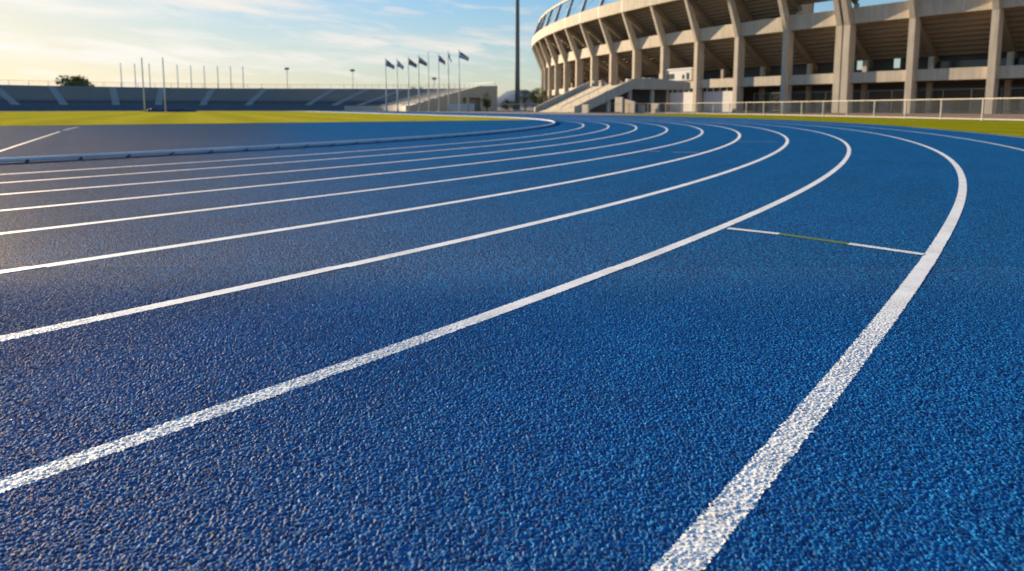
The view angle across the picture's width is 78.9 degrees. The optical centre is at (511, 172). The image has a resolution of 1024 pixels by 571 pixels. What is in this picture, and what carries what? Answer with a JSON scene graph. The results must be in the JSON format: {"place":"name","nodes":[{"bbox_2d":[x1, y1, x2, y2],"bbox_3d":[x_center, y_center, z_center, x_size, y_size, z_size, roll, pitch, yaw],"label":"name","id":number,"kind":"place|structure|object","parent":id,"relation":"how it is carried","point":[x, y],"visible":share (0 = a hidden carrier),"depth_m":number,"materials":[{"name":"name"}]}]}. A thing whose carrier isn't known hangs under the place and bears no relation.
{"place":"outdoors","nodes":[
{"label":"outdoors","id":0,"kind":"place"},
{"bbox_2d":[0,111,529,125],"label":"infield grass","id":1,"kind":"structure","parent":0,"point":[23,118],"depth_m":53.15,"materials":[{"name":"green plant"}]},
{"bbox_2d":[141,57,145,111],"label":"goal post","id":2,"kind":"object","parent":1,"relation":"on","point":[144,110],"visible":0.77,"depth_m":116.88,"materials":[{"name":"metal"}]},
{"bbox_2d":[162,57,166,111],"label":"goal post","id":3,"kind":"object","parent":1,"relation":"on","point":[165,110],"visible":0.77,"depth_m":116.89,"materials":[{"name":"metal"}]},
{"bbox_2d":[147,108,195,111],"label":"landing mat","id":4,"kind":"object","parent":1,"relation":"on","point":[172,110],"visible":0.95,"depth_m":119.02,"materials":[{"name":"blue plastic"}]},
{"bbox_2d":[0,0,907,97],"label":"sky","id":5,"kind":"structure","parent":0,"point":[319,41],"materials":[{"name":"blue"}]},
{"bbox_2d":[0,111,1023,568],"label":"running track","id":6,"kind":"structure","parent":0,"point":[888,191],"depth_m":6.20,"materials":[{"name":"rubber"}]},
{"bbox_2d":[0,132,57,151],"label":"field line","id":7,"kind":"object","parent":6,"relation":"on","point":[25,142],"visible":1,"depth_m":14.92,"materials":[{"name":"paint"}]},
{"bbox_2d":[0,111,555,161],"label":"kerb rail","id":8,"kind":"object","parent":6,"relation":"on","point":[58,157],"visible":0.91,"depth_m":12.62,"materials":[{"name":"metal"}]},
{"bbox_2d":[0,119,583,174],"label":"lane line","id":9,"kind":"object","parent":6,"relation":"on","point":[283,156],"visible":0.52,"depth_m":10.76,"materials":[{"name":"paint"}]},
{"bbox_2d":[1,117,608,182],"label":"lane line","id":10,"kind":"object","parent":6,"relation":"on","point":[294,161],"visible":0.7,"depth_m":9.70,"materials":[{"name":"paint"}]},
{"bbox_2d":[0,111,636,194],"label":"lane line","id":11,"kind":"object","parent":6,"relation":"on","point":[300,170],"visible":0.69,"depth_m":8.41,"materials":[{"name":"paint"}]},
{"bbox_2d":[0,112,667,210],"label":"lane line","id":12,"kind":"object","parent":6,"relation":"on","point":[312,180],"visible":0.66,"depth_m":7.17,"materials":[{"name":"paint"}]},
{"bbox_2d":[0,112,703,234],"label":"lane line","id":13,"kind":"object","parent":6,"relation":"on","point":[702,131],"visible":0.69,"depth_m":5.85,"materials":[{"name":"paint"}]},
{"bbox_2d":[0,112,740,272],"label":"lane line","id":14,"kind":"object","parent":6,"relation":"on","point":[166,247],"visible":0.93,"depth_m":4.52,"materials":[{"name":"paint"}]},
{"bbox_2d":[0,113,788,341],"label":"lane line","id":15,"kind":"object","parent":6,"relation":"on","point":[150,307],"visible":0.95,"depth_m":3.23,"materials":[{"name":"paint"}]},
{"bbox_2d":[0,111,850,492],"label":"lane line","id":16,"kind":"object","parent":6,"relation":"on","point":[54,467],"visible":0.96,"depth_m":2.00,"materials":[{"name":"paint"}]},
{"bbox_2d":[0,267,1023,570],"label":"running track granules","id":17,"kind":"object","parent":6,"relation":"on","point":[898,461],"visible":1,"depth_m":1.72,"materials":[{"name":"rubber"}]},
{"bbox_2d":[424,112,966,570],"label":"lane line","id":18,"kind":"object","parent":6,"relation":"on","point":[900,298],"visible":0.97,"depth_m":1.63,"materials":[{"name":"paint"}]},
{"bbox_2d":[437,112,1023,150],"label":"lane line","id":19,"kind":"object","parent":6,"relation":"on","point":[919,132],"visible":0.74,"depth_m":17.36,"materials":[{"name":"paint"}]},
{"bbox_2d":[727,227,779,233],"bbox_3d":[1.688,0.406,4.356,0.347,0.001,0.069,4,7,35],"label":"stagger line","id":20,"kind":"object","parent":6,"relation":"on","point":[753,230],"visible":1,"depth_m":4.37,"materials":[{"name":"paint"}]},
{"bbox_2d":[737,141,776,141],"bbox_3d":[6.220,-0.793,15.765,1.000,0.001,0.094,0,6,0],"label":"stagger line","id":21,"kind":"object","parent":6,"relation":"on","point":[756,141],"visible":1,"depth_m":15.80,"materials":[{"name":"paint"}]},
{"bbox_2d":[779,233,848,243],"bbox_3d":[1.985,0.432,4.103,0.438,0.001,0.065,6,8,45],"label":"stagger line","id":22,"kind":"object","parent":6,"relation":"on","point":[814,238],"visible":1,"depth_m":4.10,"materials":[{"name":"green paint"}]},
{"bbox_2d":[615,115,1023,137],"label":"lane line","id":23,"kind":"object","parent":6,"relation":"on","point":[914,127],"visible":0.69,"depth_m":24.46,"materials":[{"name":"paint"}]},
{"bbox_2d":[848,243,924,254],"bbox_3d":[2.282,0.464,3.804,0.071,0.001,0.407,-6,8,-44],"label":"stagger line","id":24,"kind":"object","parent":6,"relation":"on","point":[890,249],"visible":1,"depth_m":3.81,"materials":[{"name":"paint"}]},
{"bbox_2d":[497,90,539,107],"bbox_3d":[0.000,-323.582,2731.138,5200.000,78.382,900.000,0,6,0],"label":"hills","id":25,"kind":"structure","parent":0,"point":[509,95],"depth_m":2492.22,"materials":[{"name":"grey"}]},
{"bbox_2d":[534,78,690,112],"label":"entrance staircase","id":26,"kind":"structure","parent":0,"point":[596,97],"depth_m":114.75,"materials":[{"name":"concrete"}]},
{"bbox_2d":[638,105,644,112],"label":"gate pillar","id":27,"kind":"structure","parent":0,"point":[640,108],"depth_m":94.26,"materials":[{"name":"concrete"}]},
{"bbox_2d":[399,108,1019,136],"bbox_3d":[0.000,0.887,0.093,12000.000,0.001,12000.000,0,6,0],"label":"ground","id":28,"kind":"structure","parent":0,"point":[561,113],"depth_m":92.96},
{"bbox_2d":[55,74,94,85],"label":"tree","id":29,"kind":"object","parent":28,"relation":"on","point":[75,80],"visible":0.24,"depth_m":210.85,"materials":[{"name":"green plant"}]},
{"bbox_2d":[0,80,496,110],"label":"grandstand","id":30,"kind":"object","parent":28,"relation":"on","point":[48,98],"visible":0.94,"depth_m":171.80,"materials":[{"name":"blue paint"}]},
{"bbox_2d":[350,69,354,86],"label":"lamp post","id":31,"kind":"object","parent":28,"relation":"on","point":[352,70],"visible":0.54,"depth_m":242.25,"materials":[{"name":"metal"}]},
{"bbox_2d":[385,58,394,111],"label":"flagpole","id":32,"kind":"object","parent":28,"relation":"on","point":[389,64],"visible":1,"depth_m":132.47,"materials":[{"name":"metal"}]},
{"bbox_2d":[396,60,403,111],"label":"flagpole","id":33,"kind":"object","parent":28,"relation":"on","point":[400,65],"visible":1,"depth_m":132.60,"materials":[{"name":"metal"}]},
{"bbox_2d":[408,58,416,111],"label":"flagpole","id":34,"kind":"object","parent":28,"relation":"on","point":[411,62],"visible":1,"depth_m":132.53,"materials":[{"name":"metal"}]},
{"bbox_2d":[418,55,426,111],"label":"flagpole","id":35,"kind":"object","parent":28,"relation":"on","point":[421,61],"visible":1,"depth_m":132.49,"materials":[{"name":"metal"}]},
{"bbox_2d":[428,55,429,111],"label":"flagpole","id":36,"kind":"object","parent":28,"relation":"on","point":[428,86],"visible":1,"depth_m":132.71,"materials":[{"name":"metal"}]},
{"bbox_2d":[438,53,444,111],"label":"flagpole","id":37,"kind":"object","parent":28,"relation":"on","point":[440,59],"visible":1,"depth_m":132.52,"materials":[{"name":"metal"}]},
{"bbox_2d":[447,53,451,111],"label":"flagpole","id":38,"kind":"object","parent":28,"relation":"on","point":[448,110],"visible":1,"depth_m":124.66,"materials":[{"name":"metal"}]},
{"bbox_2d":[458,51,468,111],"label":"flagpole","id":39,"kind":"object","parent":28,"relation":"on","point":[463,56],"visible":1,"depth_m":132.41,"materials":[{"name":"metal"}]},
{"bbox_2d":[481,93,490,110],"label":"tree","id":40,"kind":"object","parent":28,"relation":"on","point":[486,102],"visible":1,"depth_m":137.81,"materials":[{"name":"green plant"}]},
{"bbox_2d":[500,99,513,109],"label":"tree","id":41,"kind":"object","parent":28,"relation":"on","point":[506,102],"visible":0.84,"depth_m":198.90,"materials":[{"name":"green plant"}]},
{"bbox_2d":[490,103,539,111],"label":"railing fence","id":42,"kind":"object","parent":28,"relation":"on","point":[509,110],"visible":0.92,"depth_m":129.97,"materials":[{"name":"grey metal"}]},
{"bbox_2d":[513,0,520,109],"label":"floodlight mast","id":43,"kind":"object","parent":28,"relation":"on","point":[517,58],"visible":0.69,"depth_m":147.52,"materials":[{"name":"metal"}]},
{"bbox_2d":[520,90,531,109],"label":"tree","id":44,"kind":"object","parent":28,"relation":"on","point":[524,99],"visible":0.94,"depth_m":188.72,"materials":[{"name":"green plant"}]},
{"bbox_2d":[526,87,542,107],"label":"tree","id":45,"kind":"object","parent":28,"relation":"on","point":[534,97],"visible":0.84,"depth_m":193.58,"materials":[{"name":"green plant"}]},
{"bbox_2d":[537,90,547,103],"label":"tree","id":46,"kind":"object","parent":28,"relation":"on","point":[542,97],"visible":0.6,"depth_m":203.06,"materials":[{"name":"green plant"}]},
{"bbox_2d":[581,104,589,112],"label":"gate pillar","id":47,"kind":"structure","parent":28,"relation":"on","point":[584,108],"depth_m":99.33,"materials":[{"name":"concrete"}]},
{"bbox_2d":[615,97,623,111],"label":"gate pillar","id":48,"kind":"structure","parent":28,"relation":"on","point":[619,107],"depth_m":95.15,"materials":[{"name":"concrete"}]},
{"bbox_2d":[625,99,635,111],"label":"gate pillar","id":49,"kind":"structure","parent":28,"relation":"on","point":[629,107],"depth_m":95.32,"materials":[{"name":"concrete"}]},
{"bbox_2d":[532,0,1023,113],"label":"stadium","id":50,"kind":"object","parent":28,"relation":"on","point":[736,50],"visible":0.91,"depth_m":109.53,"materials":[{"name":"concrete"}]},
{"bbox_2d":[664,67,693,80],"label":"kiosk","id":51,"kind":"object","parent":50,"relation":"on","point":[680,74],"visible":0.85,"depth_m":129.08,"materials":[{"name":"white paint"}]},
{"bbox_2d":[667,74,673,78],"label":"window","id":52,"kind":"structure","parent":51,"relation":"in","point":[669,76],"depth_m":131.48,"materials":[{"name":"black glass"}]},
{"bbox_2d":[768,100,775,111],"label":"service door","id":53,"kind":"structure","parent":50,"relation":"in","point":[772,101],"depth_m":118.89,"materials":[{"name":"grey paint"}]},
{"bbox_2d":[791,100,796,111],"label":"service door","id":54,"kind":"structure","parent":50,"relation":"in","point":[794,106],"depth_m":115.07,"materials":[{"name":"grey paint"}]},
{"bbox_2d":[879,99,889,112],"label":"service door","id":55,"kind":"structure","parent":50,"relation":"in","point":[883,110],"depth_m":102.10,"materials":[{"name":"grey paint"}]},
{"bbox_2d":[587,97,1023,119],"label":"railing fence","id":56,"kind":"object","parent":28,"relation":"on","point":[873,116],"visible":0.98,"depth_m":54.45,"materials":[{"name":"white metal"}]},
{"bbox_2d":[621,114,1023,136],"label":"grass verge","id":57,"kind":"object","parent":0,"point":[1013,128],"depth_m":35.43,"materials":[{"name":"green plant"}]},
{"bbox_2d":[650,112,1023,120],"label":"footpath","id":58,"kind":"structure","parent":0,"point":[966,115],"depth_m":71.85,"materials":[{"name":"beige concrete"}]},
{"bbox_2d":[651,104,659,112],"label":"gate pillar","id":59,"kind":"structure","parent":58,"relation":"on","point":[656,108],"depth_m":93.26,"materials":[{"name":"concrete"}]},
{"bbox_2d":[753,87,1023,113],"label":"security fence","id":60,"kind":"object","parent":58,"relation":"on","point":[769,110],"visible":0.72,"depth_m":93.98,"materials":[{"name":"metal"}]}
]}

